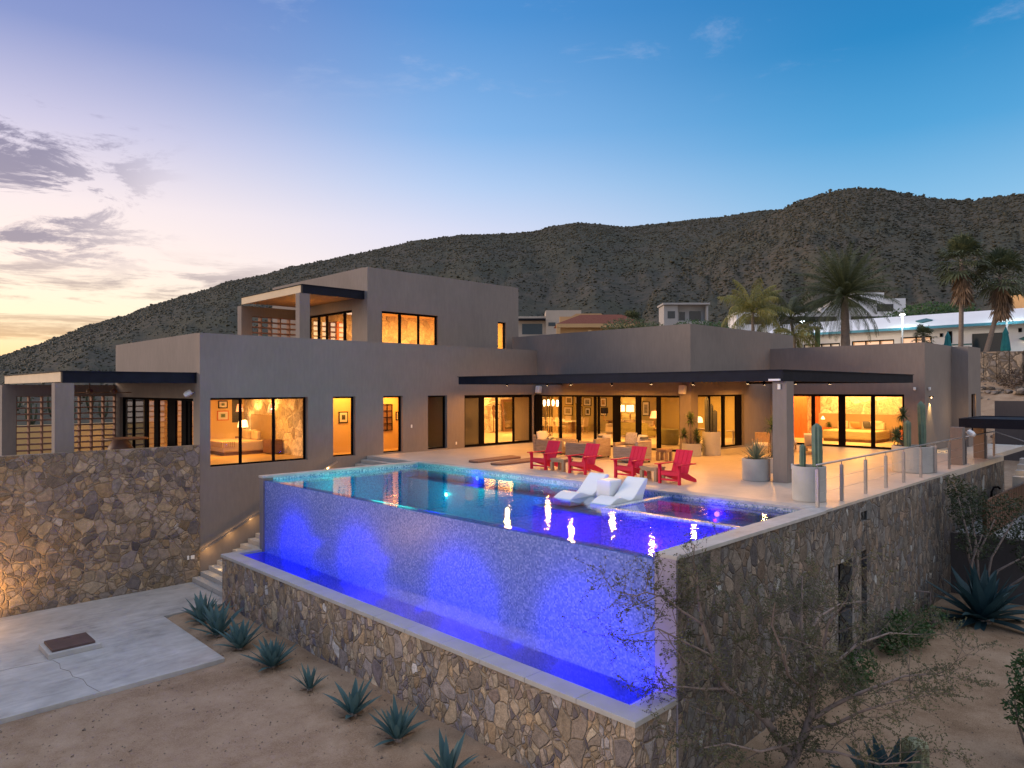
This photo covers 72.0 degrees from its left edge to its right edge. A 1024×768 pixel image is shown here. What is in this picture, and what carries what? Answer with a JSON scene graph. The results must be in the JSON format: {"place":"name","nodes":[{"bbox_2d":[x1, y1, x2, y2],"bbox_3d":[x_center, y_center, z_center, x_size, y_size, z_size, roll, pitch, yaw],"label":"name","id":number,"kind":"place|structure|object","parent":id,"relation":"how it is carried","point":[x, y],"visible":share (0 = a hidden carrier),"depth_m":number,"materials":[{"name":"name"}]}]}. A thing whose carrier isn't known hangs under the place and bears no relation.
{"place":"outdoors","nodes":[
{"label":"outdoors","id":0,"kind":"place"},
{"bbox_2d":[0,582,224,724],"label":"patio","id":1,"kind":"structure","parent":0,"point":[141,638],"depth_m":18.04,"materials":[{"name":"concrete"}]},
{"bbox_2d":[39,632,101,659],"bbox_3d":[-11.464,6.755,18.291,1.180,0.203,1.110,0,-1,-45],"label":"cistern hatch","id":2,"kind":"object","parent":1,"relation":"on","point":[66,646],"visible":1,"depth_m":18.10,"materials":[{"name":"metal"}]},
{"bbox_2d":[329,322,341,339],"bbox_3d":[-9.470,-2.317,37.807,0.300,2.000,0.760,0,-1,-45],"label":"folding screen","id":3,"kind":"object","parent":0,"point":[335,330],"visible":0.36,"depth_m":37.60,"materials":[{"name":"red wood"}]},
{"bbox_2d":[0,210,772,424],"bbox_3d":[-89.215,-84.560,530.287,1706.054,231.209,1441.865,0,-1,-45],"label":"hill","id":4,"kind":"structure","parent":0,"point":[529,301],"depth_m":465.39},
{"bbox_2d":[0,209,778,414],"bbox_3d":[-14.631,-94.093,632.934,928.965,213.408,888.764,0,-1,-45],"label":"hillside scrub","id":5,"kind":"object","parent":4,"relation":"on","point":[53,341],"visible":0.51,"depth_m":603.37,"materials":[{"name":"green plant"}]},
{"bbox_2d":[0,351,1023,767],"bbox_3d":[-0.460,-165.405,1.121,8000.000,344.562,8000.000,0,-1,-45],"label":"ground","id":6,"kind":"structure","parent":0,"point":[290,711],"depth_m":14.28,"materials":[{"name":"soil"}]},
{"bbox_2d":[17,422,112,454],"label":"garden wall","id":7,"kind":"structure","parent":6,"relation":"on","point":[47,434],"depth_m":33.60,"materials":[{"name":"beige paint"}]},
{"bbox_2d":[0,445,199,617],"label":"stone wall","id":8,"kind":"structure","parent":6,"relation":"on","point":[80,527],"depth_m":22.50,"materials":[{"name":"stone"}]},
{"bbox_2d":[182,589,237,624],"bbox_3d":[-8.875,6.509,20.623,1.616,1.083,1.392,0,0,-37],"label":"agave","id":9,"kind":"object","parent":6,"relation":"on","point":[197,613],"visible":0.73,"depth_m":20.60,"materials":[{"name":"green plant"}]},
{"bbox_2d":[190,600,243,638],"bbox_3d":[-8.042,6.519,19.448,1.380,0.931,1.779,4,5,8],"label":"agave","id":10,"kind":"object","parent":6,"relation":"on","point":[216,620],"visible":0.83,"depth_m":19.36,"materials":[{"name":"green plant"}]},
{"bbox_2d":[213,616,263,653],"bbox_3d":[-7.087,6.508,18.304,1.300,0.908,1.251,0,0,-24],"label":"agave","id":11,"kind":"object","parent":6,"relation":"on","point":[238,638],"visible":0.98,"depth_m":18.28,"materials":[{"name":"green plant"}]},
{"bbox_2d":[241,637,296,671],"bbox_3d":[-5.854,6.567,17.272,1.378,0.817,1.490,-5,7,-45],"label":"agave","id":12,"kind":"object","parent":6,"relation":"on","point":[270,653],"visible":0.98,"depth_m":17.18,"materials":[{"name":"green plant"}]},
{"bbox_2d":[192,455,416,596],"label":"staircase","id":13,"kind":"structure","parent":6,"relation":"on","point":[210,579],"depth_m":25.20,"materials":[{"name":"concrete"}]},
{"bbox_2d":[289,663,327,693],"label":"agave","id":14,"kind":"object","parent":6,"relation":"on","point":[309,679],"visible":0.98,"depth_m":15.89,"materials":[{"name":"green plant"}]},
{"bbox_2d":[323,677,379,720],"bbox_3d":[-3.230,6.537,14.662,1.097,0.857,1.102,0,0,-36],"label":"agave","id":15,"kind":"object","parent":6,"relation":"on","point":[352,706],"visible":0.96,"depth_m":14.70,"materials":[{"name":"green plant"}]},
{"bbox_2d":[369,693,429,746],"bbox_3d":[-2.150,6.525,13.619,1.202,0.882,1.064,0,0,-14],"label":"agave","id":16,"kind":"object","parent":6,"relation":"on","point":[397,729],"visible":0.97,"depth_m":13.61,"materials":[{"name":"green plant"}]},
{"bbox_2d":[222,558,675,767],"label":"trough wall","id":17,"kind":"structure","parent":6,"relation":"on","point":[524,724],"depth_m":13.98,"materials":[{"name":"stone"}]},
{"bbox_2d":[422,729,478,767],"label":"agave","id":18,"kind":"object","parent":6,"relation":"on","point":[446,759],"visible":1,"depth_m":12.48,"materials":[{"name":"green plant"}]},
{"bbox_2d":[0,267,980,570],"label":"house","id":19,"kind":"structure","parent":6,"relation":"on","point":[438,363],"depth_m":31.68,"materials":[{"name":"grey paint"}]},
{"bbox_2d":[107,439,132,449],"bbox_3d":[-14.553,2.543,26.198,0.840,0.950,0.840,0,-1,-45],"label":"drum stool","id":20,"kind":"object","parent":19,"relation":"on","point":[121,444],"visible":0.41,"depth_m":25.94,"materials":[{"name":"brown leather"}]},
{"bbox_2d":[123,397,192,447],"bbox_3d":[-14.349,1.788,28.482,0.090,2.470,8.640,0,-1,-45],"label":"folding door","id":21,"kind":"structure","parent":19,"relation":"in","point":[186,403],"depth_m":27.43,"materials":[{"name":"metal"}]},
{"bbox_2d":[210,414,271,455],"bbox_3d":[-12.010,2.207,31.016,2.230,1.650,2.200,0,-1,-45],"label":"bed","id":22,"kind":"object","parent":19,"relation":"on","point":[256,434],"visible":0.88,"depth_m":30.79,"materials":[{"name":"fabric"}]},
{"bbox_2d":[210,439,234,447],"bbox_3d":[-12.644,2.554,30.390,0.600,0.250,2.060,0,-1,-45],"label":"throw","id":23,"kind":"object","parent":22,"relation":"on","point":[220,443],"visible":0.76,"depth_m":29.74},
{"bbox_2d":[210,397,305,466],"bbox_3d":[-9.552,1.742,26.600,3.790,2.470,0.090,0,-1,-45],"label":"window","id":24,"kind":"structure","parent":19,"relation":"in","point":[273,398],"depth_m":26.95,"materials":[{"name":"metal"}]},
{"bbox_2d":[263,439,281,453],"bbox_3d":[-10.384,2.694,30.577,0.515,0.580,0.800,0,-1,-45],"label":"nightstand","id":25,"kind":"object","parent":19,"relation":"on","point":[267,445],"visible":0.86,"depth_m":30.36,"materials":[{"name":"brown wood"}]},
{"bbox_2d":[310,310,351,339],"bbox_3d":[-9.390,-2.407,35.636,0.090,2.250,5.250,0,-1,-45],"label":"folding door","id":26,"kind":"structure","parent":19,"relation":"in","point":[344,313],"depth_m":35.53,"materials":[{"name":"metal"}]},
{"bbox_2d":[383,404,392,430],"bbox_3d":[-5.912,1.553,32.704,0.870,1.230,0.049,0,-1,-45],"label":"wall grid","id":27,"kind":"object","parent":19,"relation":"attached to","point":[387,417],"depth_m":32.80,"materials":[{"name":"wood"}]},
{"bbox_2d":[383,396,400,452],"bbox_3d":[-5.300,1.748,30.755,1.020,2.450,0.090,0,-1,-45],"label":"door","id":28,"kind":"structure","parent":19,"relation":"in","point":[399,397],"depth_m":31.04,"materials":[{"name":"metal"}]},
{"bbox_2d":[382,311,436,344],"bbox_3d":[-5.043,-2.452,34.539,3.370,2.000,0.090,0,-1,-45],"label":"window","id":29,"kind":"structure","parent":19,"relation":"in","point":[399,314],"depth_m":34.89,"materials":[{"name":"metal"}]},
{"bbox_2d":[464,394,531,446],"bbox_3d":[-0.680,1.786,35.241,4.740,2.490,0.090,0,-1,-45],"label":"sliding door","id":30,"kind":"structure","parent":19,"relation":"in","point":[473,404],"depth_m":34.34,"materials":[{"name":"metal"}]},
{"bbox_2d":[501,399,511,431],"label":"leaning mirror","id":31,"kind":"object","parent":19,"relation":"on","point":[506,405],"visible":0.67,"depth_m":46.33,"materials":[{"name":"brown wood"}]},
{"bbox_2d":[542,395,679,450],"bbox_3d":[4.465,1.773,34.010,0.090,2.470,8.540,0,-1,-45],"label":"sliding door","id":32,"kind":"structure","parent":19,"relation":"in","point":[616,398],"depth_m":33.45,"materials":[{"name":"metal"}]},
{"bbox_2d":[621,421,655,435],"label":"sofa","id":33,"kind":"object","parent":19,"relation":"on","point":[630,426],"visible":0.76,"depth_m":40.14,"materials":[{"name":"beige fabric"}]},
{"bbox_2d":[698,394,741,447],"bbox_3d":[9.519,1.714,32.480,4.210,2.440,0.090,0,-1,-45],"label":"sliding door","id":34,"kind":"structure","parent":19,"relation":"in","point":[737,398],"depth_m":33.58,"materials":[{"name":"metal"}]},
{"bbox_2d":[794,394,903,449],"bbox_3d":[15.636,1.728,33.362,0.090,2.490,5.430,0,-1,-45],"label":"sliding door","id":35,"kind":"structure","parent":19,"relation":"in","point":[841,397],"depth_m":33.28,"materials":[{"name":"metal"}]},
{"bbox_2d":[819,413,901,442],"bbox_3d":[18.129,2.299,37.092,2.280,1.380,4.800,0,-1,-45],"label":"sofa","id":36,"kind":"object","parent":19,"relation":"on","point":[863,434],"visible":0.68,"depth_m":36.91,"materials":[{"name":"beige fabric"}]},
{"bbox_2d":[0,619,1020,767],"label":"grit","id":37,"kind":"object","parent":6,"relation":"on","point":[84,729],"visible":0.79,"depth_m":14.15,"materials":[{"name":"gravel"}]},
{"bbox_2d":[221,461,832,767],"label":"swimming pool","id":38,"kind":"structure","parent":6,"relation":"on","point":[485,571],"depth_m":16.28,"materials":[{"name":"tile"}]},
{"bbox_2d":[270,466,561,486],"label":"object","id":39,"kind":"structure","parent":38,"relation":"in","point":[421,469],"depth_m":24.70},
{"bbox_2d":[552,472,608,506],"bbox_3d":[1.903,2.903,19.404,1.692,0.766,0.620,0,-1,-45],"label":"pool lounger","id":40,"kind":"object","parent":38,"relation":"in","point":[585,493],"visible":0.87,"depth_m":19.13,"materials":[{"name":"white plastic"}]},
{"bbox_2d":[597,478,620,496],"bbox_3d":[2.644,2.933,19.207,0.520,0.680,0.480,0,-1,-45],"label":"cube table","id":41,"kind":"object","parent":38,"relation":"in","point":[608,486],"visible":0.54,"depth_m":19.02,"materials":[{"name":"white plastic"}]},
{"bbox_2d":[590,476,647,510],"bbox_3d":[2.814,2.894,18.477,1.692,0.766,0.620,0,-1,-45],"label":"pool lounger","id":42,"kind":"object","parent":38,"relation":"in","point":[631,488],"visible":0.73,"depth_m":18.58,"materials":[{"name":"white plastic"}]},
{"bbox_2d":[518,310,580,336],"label":"beige house","id":43,"kind":"structure","parent":6,"relation":"on","point":[538,325],"depth_m":139.48,"materials":[{"name":"paint"}]},
{"bbox_2d":[522,324,541,333],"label":"window","id":44,"kind":"structure","parent":43,"relation":"in","point":[526,328],"depth_m":140.00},
{"bbox_2d":[554,314,640,333],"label":"ochre villa","id":45,"kind":"object","parent":6,"relation":"on","point":[582,323],"visible":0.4,"depth_m":110.66,"materials":[{"name":"red tile"}]},
{"bbox_2d":[600,316,663,329],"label":"tree","id":46,"kind":"object","parent":6,"relation":"on","point":[642,323],"visible":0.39,"depth_m":100.19,"materials":[{"name":"green plant"}]},
{"bbox_2d":[657,303,709,325],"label":"concrete house","id":47,"kind":"structure","parent":6,"relation":"on","point":[672,313],"depth_m":159.76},
{"bbox_2d":[717,278,794,333],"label":"coconut palm","id":48,"kind":"object","parent":6,"relation":"on","point":[746,305],"visible":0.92,"depth_m":62.13,"materials":[{"name":"green plant"}]},
{"bbox_2d":[561,518,1011,767],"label":"thorny tree","id":49,"kind":"object","parent":6,"relation":"on","point":[800,742],"visible":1,"depth_m":11.48,"materials":[{"name":"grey plant"}]},
{"bbox_2d":[757,290,822,347],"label":"tree","id":50,"kind":"object","parent":6,"relation":"on","point":[794,306],"visible":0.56,"depth_m":64.78,"materials":[{"name":"green plant"}]},
{"bbox_2d":[773,321,821,347],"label":"coconut palm","id":51,"kind":"object","parent":6,"relation":"on","point":[802,336],"visible":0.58,"depth_m":60.60,"materials":[{"name":"plant"}]},
{"bbox_2d":[728,307,898,331],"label":"white flat","id":52,"kind":"structure","parent":6,"relation":"on","point":[873,315],"depth_m":148.09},
{"bbox_2d":[678,461,1003,767],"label":"retaining wall","id":53,"kind":"structure","parent":6,"relation":"on","point":[917,524],"depth_m":15.62,"materials":[{"name":"stone"}]},
{"bbox_2d":[784,239,907,345],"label":"date palm","id":54,"kind":"object","parent":6,"relation":"on","point":[846,283],"visible":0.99,"depth_m":59.62,"materials":[{"name":"green plant"}]},
{"bbox_2d":[835,648,878,696],"bbox_3d":[7.730,6.448,15.851,0.846,0.847,1.941,0,0,36],"label":"green shrub","id":55,"kind":"object","parent":6,"relation":"on","point":[860,659],"visible":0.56,"depth_m":15.97,"materials":[{"name":"green plant"}]},
{"bbox_2d":[825,293,905,312],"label":"white flat","id":56,"kind":"structure","parent":6,"relation":"on","point":[895,306],"depth_m":178.51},
{"bbox_2d":[831,733,916,767],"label":"agave","id":57,"kind":"object","parent":6,"relation":"on","point":[880,753],"visible":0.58,"depth_m":11.53,"materials":[{"name":"green plant"}]},
{"bbox_2d":[769,308,1023,351],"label":"white house","id":58,"kind":"structure","parent":6,"relation":"on","point":[977,325],"depth_m":67.59,"materials":[{"name":"white"}]},
{"bbox_2d":[972,332,1002,351],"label":"window","id":59,"kind":"structure","parent":58,"relation":"in","point":[978,340],"depth_m":64.42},
{"bbox_2d":[876,608,936,655],"bbox_3d":[10.276,6.383,18.305,2.761,1.278,1.084,0,-1,-45],"label":"green shrub","id":60,"kind":"object","parent":6,"relation":"on","point":[904,638],"visible":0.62,"depth_m":17.92,"materials":[{"name":"green plant"}]},
{"bbox_2d":[910,324,939,343],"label":"fan palm","id":61,"kind":"object","parent":6,"relation":"on","point":[922,330],"visible":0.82,"depth_m":62.46,"materials":[{"name":"green plant"}]},
{"bbox_2d":[876,301,982,317],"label":"tree","id":62,"kind":"object","parent":6,"relation":"on","point":[946,307],"visible":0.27,"depth_m":73.54,"materials":[{"name":"green plant"}]},
{"bbox_2d":[915,604,950,630],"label":"green shrub","id":63,"kind":"object","parent":6,"relation":"on","point":[936,622],"visible":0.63,"depth_m":19.67,"materials":[{"name":"green plant"}]},
{"bbox_2d":[929,231,997,346],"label":"fan palm","id":64,"kind":"object","parent":6,"relation":"on","point":[965,246],"visible":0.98,"depth_m":54.59,"materials":[{"name":"green plant"}]},
{"bbox_2d":[925,561,1023,631],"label":"agave","id":65,"kind":"object","parent":6,"relation":"on","point":[985,601],"visible":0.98,"depth_m":19.96,"materials":[{"name":"green plant"}]},
{"bbox_2d":[943,474,1023,592],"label":"shrub","id":66,"kind":"object","parent":6,"relation":"on","point":[976,553],"visible":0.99,"depth_m":21.49,"materials":[{"name":"green plant"}]},
{"bbox_2d":[951,531,1023,604],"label":"wall","id":67,"kind":"structure","parent":6,"relation":"on","point":[1004,556],"depth_m":22.34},
{"bbox_2d":[971,246,1023,351],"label":"fan palm","id":68,"kind":"object","parent":6,"relation":"on","point":[1000,299],"visible":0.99,"depth_m":54.35,"materials":[{"name":"green plant"}]},
{"bbox_2d":[980,350,1023,382],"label":"dry stone wall","id":69,"kind":"structure","parent":6,"relation":"on","point":[993,365],"depth_m":51.84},
{"bbox_2d":[981,382,1023,443],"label":"rubble","id":70,"kind":"object","parent":6,"relation":"on","point":[989,388],"visible":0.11,"depth_m":49.31,"materials":[{"name":"stone"}]},
{"bbox_2d":[995,401,1023,460],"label":"boundary wall","id":71,"kind":"structure","parent":6,"relation":"on","point":[1009,408],"depth_m":41.47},
{"bbox_2d":[996,368,1023,388],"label":"dry shrub","id":72,"kind":"object","parent":6,"relation":"on","point":[1019,379],"visible":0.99,"depth_m":49.41,"materials":[{"name":"brown plant"}]},
{"bbox_2d":[999,648,1023,744],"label":"green shrub","id":73,"kind":"object","parent":6,"relation":"on","point":[1019,660],"visible":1,"depth_m":12.70,"materials":[{"name":"green plant"}]},
{"bbox_2d":[1012,458,1023,486],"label":"stone steps","id":74,"kind":"structure","parent":6,"relation":"on","point":[1017,478],"depth_m":30.24,"materials":[{"name":"stone"}]},
{"bbox_2d":[0,0,1023,355],"label":"sky","id":75,"kind":"structure","parent":0,"point":[152,151],"materials":[{"name":"blue"}]},
{"bbox_2d":[374,442,1023,509],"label":"terrace","id":76,"kind":"structure","parent":0,"point":[721,474],"depth_m":24.57,"materials":[{"name":"stone"}]},
{"bbox_2d":[469,455,520,462],"bbox_3d":[-0.628,2.951,27.699,0.769,0.073,2.763,0,-1,39],"label":"exercise mat","id":77,"kind":"object","parent":76,"relation":"on","point":[498,458],"visible":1,"depth_m":27.56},
{"bbox_2d":[527,440,561,469],"bbox_3d":[1.238,2.488,24.758,1.138,0.953,0.890,0,-1,-45],"label":"adirondack chair","id":78,"kind":"object","parent":76,"relation":"on","point":[551,450],"visible":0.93,"depth_m":24.68,"materials":[{"name":"paint"}]},
{"bbox_2d":[533,434,577,454],"bbox_3d":[1.902,2.614,30.788,1.050,0.780,1.730,0,-1,-45],"label":"wicker armchair","id":79,"kind":"object","parent":76,"relation":"on","point":[539,444],"visible":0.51,"depth_m":30.67,"materials":[{"name":"wicker"}]},
{"bbox_2d":[550,457,572,471],"bbox_3d":[1.694,2.748,24.053,0.492,0.420,0.620,0,-1,-45],"label":"side table","id":80,"kind":"object","parent":76,"relation":"on","point":[561,461],"visible":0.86,"depth_m":23.97,"materials":[{"name":"brown wood"}]},
{"bbox_2d":[565,443,603,474],"bbox_3d":[2.465,2.475,23.439,1.138,0.953,0.890,0,-1,-45],"label":"adirondack chair","id":81,"kind":"object","parent":76,"relation":"on","point":[587,462],"visible":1,"depth_m":23.37,"materials":[{"name":"paint"}]},
{"bbox_2d":[565,438,610,458],"bbox_3d":[3.102,2.598,28.925,1.000,0.780,1.630,0,-1,-45],"label":"wicker armchair","id":82,"kind":"object","parent":76,"relation":"on","point":[572,448],"visible":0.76,"depth_m":28.58,"materials":[{"name":"wicker"}]},
{"bbox_2d":[610,446,649,477],"bbox_3d":[3.805,2.463,22.205,1.138,0.953,0.890,0,-1,-45],"label":"adirondack chair","id":83,"kind":"object","parent":76,"relation":"on","point":[637,459],"visible":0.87,"depth_m":22.17,"materials":[{"name":"paint"}]},
{"bbox_2d":[613,440,650,461],"bbox_3d":[4.570,2.559,26.862,0.900,0.820,1.180,0,-1,-45],"label":"wicker armchair","id":84,"kind":"object","parent":76,"relation":"on","point":[620,451],"visible":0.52,"depth_m":26.61,"materials":[{"name":"wicker"}]},
{"bbox_2d":[639,465,665,481],"bbox_3d":[4.289,2.724,21.514,0.492,0.420,0.620,0,-1,-45],"label":"side table","id":85,"kind":"object","parent":76,"relation":"on","point":[648,468],"visible":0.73,"depth_m":21.46,"materials":[{"name":"brown wood"}]},
{"bbox_2d":[656,448,672,460],"bbox_3d":[5.893,2.739,27.299,0.412,0.460,0.500,0,-1,-45],"label":"stool","id":86,"kind":"object","parent":76,"relation":"on","point":[664,453],"visible":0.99,"depth_m":27.25,"materials":[{"name":"brown wood"}]},
{"bbox_2d":[661,429,678,444],"bbox_3d":[7.797,2.627,35.133,1.040,0.760,1.040,0,0,-25],"label":"tub chair","id":87,"kind":"object","parent":76,"relation":"on","point":[669,437],"visible":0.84,"depth_m":34.69,"materials":[{"name":"fabric"}]},
{"bbox_2d":[654,449,696,485],"bbox_3d":[4.919,2.451,20.901,1.138,0.953,0.890,0,-1,-45],"label":"adirondack chair","id":88,"kind":"object","parent":76,"relation":"on","point":[680,466],"visible":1,"depth_m":20.86,"materials":[{"name":"paint"}]},
{"bbox_2d":[682,443,701,456],"bbox_3d":[7.450,2.717,29.209,0.800,0.520,0.800,0,-1,-45],"label":"planter","id":89,"kind":"object","parent":76,"relation":"on","point":[696,449],"visible":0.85,"depth_m":28.86,"materials":[{"name":"concrete"}]},
{"bbox_2d":[677,411,705,450],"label":"yucca","id":90,"kind":"object","parent":89,"relation":"in","point":[690,420],"visible":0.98,"depth_m":29.15,"materials":[{"name":"green plant"}]},
{"bbox_2d":[702,431,720,455],"bbox_3d":[8.350,2.487,29.507,0.740,0.980,0.740,0,-1,-45],"label":"planter","id":91,"kind":"object","parent":76,"relation":"on","point":[712,444],"visible":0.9,"depth_m":29.20,"materials":[{"name":"concrete"}]},
{"bbox_2d":[704,397,716,431],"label":"column cactus","id":92,"kind":"object","parent":91,"relation":"in","point":[713,421],"depth_m":29.46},
{"bbox_2d":[742,457,769,481],"bbox_3d":[7.442,2.595,21.488,0.820,0.660,0.820,0,-1,-45],"label":"planter","id":93,"kind":"object","parent":76,"relation":"on","point":[756,470],"visible":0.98,"depth_m":21.14,"materials":[{"name":"concrete"}]},
{"bbox_2d":[738,437,771,460],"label":"spiky agave","id":94,"kind":"object","parent":93,"relation":"in","point":[755,452],"visible":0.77,"depth_m":21.38,"materials":[{"name":"green plant"}]},
{"bbox_2d":[752,432,770,452],"bbox_3d":[10.891,2.558,30.764,0.704,0.852,0.853,0,0,25],"label":"lounge chair","id":95,"kind":"object","parent":76,"relation":"on","point":[762,436],"visible":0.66,"depth_m":30.95,"materials":[{"name":"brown wood"}]},
{"bbox_2d":[792,464,826,502],"bbox_3d":[7.409,2.469,17.586,0.800,0.860,0.800,0,-1,-45],"label":"planter","id":96,"kind":"object","parent":76,"relation":"on","point":[803,484],"visible":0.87,"depth_m":17.27,"materials":[{"name":"concrete"}]},
{"bbox_2d":[799,423,822,466],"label":"column cactus","id":97,"kind":"object","parent":96,"relation":"in","point":[817,443],"depth_m":17.48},
{"bbox_2d":[891,444,933,473],"bbox_3d":[13.378,2.492,23.539,1.240,0.860,1.240,0,-1,-45],"label":"planter","id":98,"kind":"object","parent":76,"relation":"on","point":[913,454],"visible":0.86,"depth_m":23.03,"materials":[{"name":"concrete"}]},
{"bbox_2d":[886,406,911,445],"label":"yucca","id":99,"kind":"object","parent":98,"relation":"on","point":[897,436],"visible":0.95,"depth_m":23.78,"materials":[{"name":"green plant"}]},
{"bbox_2d":[904,401,925,446],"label":"column cactus","id":100,"kind":"object","parent":98,"relation":"in","point":[921,412],"depth_m":23.49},
{"bbox_2d":[815,431,1023,507],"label":"railing","id":101,"kind":"object","parent":76,"relation":"on","point":[817,492],"visible":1,"depth_m":19.73,"materials":[{"name":"silver metal"}]},
{"bbox_2d":[794,396,807,437],"bbox_3d":[16.090,1.718,39.511,0.100,2.590,0.900,0,-1,-45],"label":"wooden door","id":102,"kind":"structure","parent":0,"point":[800,417],"depth_m":39.44,"materials":[{"name":"orange wood"}]},
{"bbox_2d":[642,189,1023,326],"bbox_3d":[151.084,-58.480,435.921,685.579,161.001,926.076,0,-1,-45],"label":"hill","id":103,"kind":"structure","parent":0,"point":[927,283],"depth_m":312.05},
{"bbox_2d":[639,186,1023,327],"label":"spur scrub","id":104,"kind":"object","parent":103,"relation":"on","point":[976,204],"visible":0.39,"depth_m":373.78,"materials":[{"name":"green plant"}]},
{"bbox_2d":[901,736,929,767],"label":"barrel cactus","id":105,"kind":"object","parent":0,"point":[918,765],"visible":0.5,"depth_m":11.45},
{"bbox_2d":[950,427,964,464],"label":"entry pier","id":106,"kind":"structure","parent":0,"point":[957,444],"depth_m":25.50,"materials":[{"name":"brown paint"}]},
{"bbox_2d":[973,428,985,457],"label":"entry pier","id":107,"kind":"structure","parent":0,"point":[979,440],"depth_m":27.88,"materials":[{"name":"brown paint"}]},
{"bbox_2d":[959,416,1023,429],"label":"canopy","id":108,"kind":"object","parent":107,"relation":"on","point":[1002,422],"visible":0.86,"depth_m":26.21,"materials":[{"name":"black metal"}]},
{"bbox_2d":[956,515,1023,539],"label":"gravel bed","id":109,"kind":"object","parent":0,"point":[1008,525],"visible":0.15,"depth_m":23.97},
{"bbox_2d":[982,482,1023,534],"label":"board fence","id":110,"kind":"object","parent":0,"point":[1018,489],"visible":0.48,"depth_m":24.90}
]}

